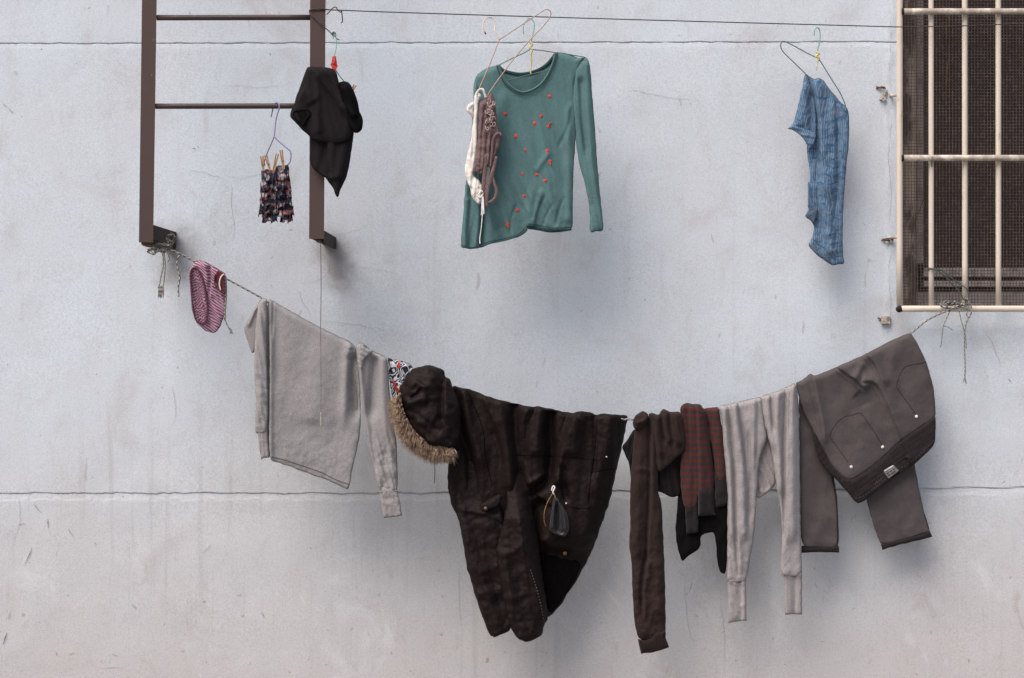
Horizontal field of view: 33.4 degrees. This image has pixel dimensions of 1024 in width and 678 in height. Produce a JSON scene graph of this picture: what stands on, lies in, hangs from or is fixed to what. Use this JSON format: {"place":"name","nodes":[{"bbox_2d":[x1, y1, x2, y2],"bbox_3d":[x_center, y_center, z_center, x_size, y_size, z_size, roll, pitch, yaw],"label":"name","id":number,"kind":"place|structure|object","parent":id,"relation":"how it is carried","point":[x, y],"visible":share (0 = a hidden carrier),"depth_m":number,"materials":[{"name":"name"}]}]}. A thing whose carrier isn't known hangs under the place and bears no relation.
{"place":"outdoors","nodes":[
{"label":"outdoors","id":0,"kind":"place"},
{"bbox_2d":[0,0,1023,677],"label":"wall","id":1,"kind":"structure","parent":0,"point":[160,516],"depth_m":6.00,"materials":[{"name":"paint"}]},
{"bbox_2d":[139,0,335,249],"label":"ladder","id":2,"kind":"object","parent":1,"relation":"attached to","point":[150,234],"visible":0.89,"depth_m":5.59,"materials":[{"name":"brown metal"}]},
{"bbox_2d":[264,102,291,165],"bbox_3d":[-0.769,-0.673,5.601,0.088,0.209,0.027,0,0,14],"label":"wire hanger","id":3,"kind":"object","parent":2,"relation":"hanging from","point":[276,138],"visible":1,"depth_m":5.60,"materials":[{"name":"metal"}]},
{"bbox_2d":[258,165,293,223],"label":"frilled shorts","id":4,"kind":"object","parent":3,"relation":"hanging from","point":[276,195],"visible":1,"depth_m":5.58,"materials":[{"name":"multicoloured fabric"}]},
{"bbox_2d":[260,156,264,170],"bbox_3d":[-0.818,-0.575,5.587,0.017,0.052,0.016,0,0,0],"label":"clothes peg","id":5,"kind":"object","parent":4,"relation":"attached to","point":[262,162],"visible":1,"depth_m":5.58,"materials":[{"name":"brown wood"}]},
{"bbox_2d":[264,155,270,169],"bbox_3d":[-0.800,-0.577,5.582,0.026,0.053,0.016,0,0,0],"label":"clothes peg","id":6,"kind":"object","parent":4,"relation":"attached to","point":[268,163],"visible":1,"depth_m":5.58,"materials":[{"name":"brown wood"}]},
{"bbox_2d":[272,154,278,170],"bbox_3d":[-0.773,-0.578,5.580,0.024,0.060,0.016,0,0,0],"label":"clothes peg","id":7,"kind":"object","parent":4,"relation":"attached to","point":[275,161],"visible":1,"depth_m":5.58,"materials":[{"name":"brown wood"}]},
{"bbox_2d":[279,150,284,168],"bbox_3d":[-0.752,-0.587,5.584,0.020,0.066,0.016,0,0,0],"label":"clothes peg","id":8,"kind":"object","parent":4,"relation":"attached to","point":[282,160],"visible":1,"depth_m":5.58,"materials":[{"name":"brown wood"}]},
{"bbox_2d":[309,6,1023,39],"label":"wash wire","id":9,"kind":"object","parent":2,"relation":"attached to","point":[333,33],"visible":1,"depth_m":5.75,"materials":[{"name":"grey metal"}]},
{"bbox_2d":[333,35,343,80],"bbox_3d":[-0.580,-0.893,5.575,0.118,0.203,0.013,0,0,0],"label":"wire hanger","id":10,"kind":"object","parent":9,"relation":"hanging from","point":[334,55],"visible":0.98,"depth_m":5.57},
{"bbox_2d":[290,67,362,196],"bbox_3d":[-0.603,-0.674,5.549,0.237,0.423,0.074,0,0,0],"label":"black garment","id":11,"kind":"object","parent":10,"relation":"hanging from","point":[326,115],"visible":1,"depth_m":5.54,"materials":[{"name":"fabric"}]},
{"bbox_2d":[330,56,337,69],"bbox_3d":[-0.580,-0.900,5.567,0.026,0.050,0.017,0,0,0],"label":"clip","id":12,"kind":"object","parent":10,"relation":"attached to","point":[334,65],"visible":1,"depth_m":5.56,"materials":[{"name":"red plastic"}]},
{"bbox_2d":[477,9,550,96],"bbox_3d":[0.006,-0.948,5.667,0.249,0.292,0.044,0,0,0],"label":"wire hanger","id":13,"kind":"object","parent":9,"relation":"hanging from","point":[503,37],"visible":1,"depth_m":5.65,"materials":[{"name":"white metal"}]},
{"bbox_2d":[465,88,501,243],"bbox_3d":[-0.094,-0.571,5.642,0.124,0.515,0.046,0,0,0],"label":"camisole","id":14,"kind":"object","parent":13,"relation":"hanging from","point":[485,141],"visible":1,"depth_m":5.63,"materials":[{"name":"fabric"}]},
{"bbox_2d":[495,18,583,80],"bbox_3d":[0.061,-0.960,5.699,0.368,0.226,0.020,0,0,0],"label":"wire hanger","id":15,"kind":"object","parent":9,"relation":"hanging from","point":[531,44],"visible":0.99,"depth_m":5.70,"materials":[{"name":"silver metal"}]},
{"bbox_2d":[461,52,602,248],"bbox_3d":[0.067,-0.630,5.707,0.476,0.660,0.064,0,0,0],"label":"long sleeved top","id":16,"kind":"object","parent":15,"relation":"hanging from","point":[545,119],"visible":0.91,"depth_m":5.69,"materials":[{"name":"green fabric"}]},
{"bbox_2d":[780,27,845,107],"bbox_3d":[1.033,-0.930,5.851,0.227,0.279,0.020,0,0,0],"label":"wire hanger","id":17,"kind":"object","parent":9,"relation":"hanging from","point":[817,55],"visible":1,"depth_m":5.85,"materials":[{"name":"metal"}]},
{"bbox_2d":[788,75,848,264],"bbox_3d":[1.056,-0.583,5.873,0.215,0.659,0.050,0,0,-7],"label":"blue shirt","id":18,"kind":"object","parent":17,"relation":"hanging from","point":[820,125],"visible":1,"depth_m":5.87,"materials":[{"name":"blue fabric"}]},
{"bbox_2d":[876,86,887,100],"bbox_3d":[1.300,-0.862,5.994,0.044,0.054,0.018,0,0,0],"label":"wall anchor","id":19,"kind":"object","parent":1,"relation":"attached to","point":[882,97],"depth_m":5.99,"materials":[{"name":"silver metal"}]},
{"bbox_2d":[878,316,890,323],"bbox_3d":[1.308,-0.067,5.994,0.050,0.029,0.019,0,0,0],"label":"wall anchor","id":20,"kind":"object","parent":1,"relation":"attached to","point":[885,319],"depth_m":5.98,"materials":[{"name":"beige plastic"}]},
{"bbox_2d":[881,238,893,242],"bbox_3d":[1.319,-0.346,5.994,0.046,0.021,0.018,0,0,0],"label":"wall anchor","id":21,"kind":"object","parent":1,"relation":"attached to","point":[888,240],"depth_m":5.99,"materials":[{"name":"metal"}]},
{"bbox_2d":[889,0,1023,311],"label":"window grille","id":22,"kind":"object","parent":1,"relation":"attached to","point":[964,11],"depth_m":5.92,"materials":[{"name":"white metal"}]},
{"bbox_2d":[147,232,982,419],"bbox_3d":[0.209,-0.040,5.800,2.845,0.633,0.115,0,0,-6],"label":"clothes rope","id":23,"kind":"object","parent":22,"relation":"attached to","point":[155,248],"visible":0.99,"depth_m":5.67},
{"bbox_2d":[189,260,225,332],"bbox_3d":[-1.008,-0.141,5.652,0.124,0.242,0.037,0,0,-4],"label":"slipper","id":24,"kind":"object","parent":23,"relation":"hanging from","point":[207,281],"visible":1,"depth_m":5.64,"materials":[{"name":"pink fabric"}]},
{"bbox_2d":[244,298,401,517],"bbox_3d":[-0.629,0.231,5.698,0.525,0.736,0.064,0,0,-6],"label":"sweatshirt","id":25,"kind":"object","parent":23,"relation":"hanging from","point":[303,381],"visible":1,"depth_m":5.69,"materials":[{"name":"grey fabric"}]},
{"bbox_2d":[388,358,412,397],"bbox_3d":[-0.371,0.144,5.726,0.090,0.161,0.031,0,0,0],"label":"printed cloth","id":26,"kind":"object","parent":23,"relation":"hanging from","point":[399,370],"visible":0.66,"depth_m":5.72,"materials":[{"name":"multicoloured fabric"}]},
{"bbox_2d":[388,365,627,641],"bbox_3d":[-0.009,0.549,5.746,0.837,0.925,0.189,0,0,-15],"label":"parka","id":27,"kind":"object","parent":23,"relation":"hanging from","point":[530,490],"visible":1,"depth_m":5.73,"materials":[{"name":"brown fabric"}]},
{"bbox_2d":[622,409,684,653],"bbox_3d":[0.484,0.652,5.790,0.218,0.829,0.073,0,0,-5],"label":"dark sweater","id":28,"kind":"object","parent":23,"relation":"hanging from","point":[653,447],"visible":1,"depth_m":5.78,"materials":[{"name":"black fabric"}]},
{"bbox_2d":[675,421,727,573],"bbox_3d":[0.647,0.533,5.826,0.180,0.540,0.026,0,0,-6],"label":"black shirt","id":29,"kind":"object","parent":23,"relation":"hanging from","point":[690,544],"visible":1,"depth_m":5.82,"materials":[{"name":"fabric"}]},
{"bbox_2d":[680,403,727,533],"bbox_3d":[0.658,0.440,5.812,0.174,0.446,0.046,0,0,-12],"label":"scarf","id":30,"kind":"object","parent":23,"relation":"hanging from","point":[700,497],"visible":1,"depth_m":5.80,"materials":[{"name":"red fabric"}]},
{"bbox_2d":[719,383,801,622],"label":"long johns","id":31,"kind":"object","parent":23,"relation":"hanging from","point":[761,444],"visible":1,"depth_m":5.82,"materials":[{"name":"grey fabric"}]},
{"bbox_2d":[796,333,935,552],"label":"trousers","id":32,"kind":"object","parent":23,"relation":"hanging from","point":[867,426],"visible":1,"depth_m":5.86,"materials":[{"name":"grey fabric"}]},
{"bbox_2d":[912,163,931,232],"bbox_3d":[1.443,-0.492,5.952,0.038,0.279,0.101,0,0,-30],"label":"loose wire","id":33,"kind":"object","parent":22,"relation":"hanging from","point":[921,203],"visible":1,"depth_m":5.98,"materials":[{"name":"black metal"}]},
{"bbox_2d":[928,268,968,301],"bbox_3d":[1.514,-0.184,5.916,0.140,0.127,0.026,0,0,10],"label":"tie wire","id":34,"kind":"object","parent":22,"relation":"attached to","point":[950,281],"visible":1,"depth_m":5.91,"materials":[{"name":"grey metal"}]},
{"bbox_2d":[903,0,1023,305],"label":"window","id":35,"kind":"structure","parent":1,"relation":"attached to","point":[981,192],"depth_m":6.08,"materials":[{"name":"metal"}]},
{"bbox_2d":[934,5,949,106],"bbox_3d":[1.502,-0.992,5.983,0.065,0.359,0.009,0,0,0],"label":"loose wire","id":36,"kind":"object","parent":35,"relation":"hanging from","point":[948,51],"visible":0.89,"depth_m":5.99,"materials":[{"name":"black metal"}]}
]}

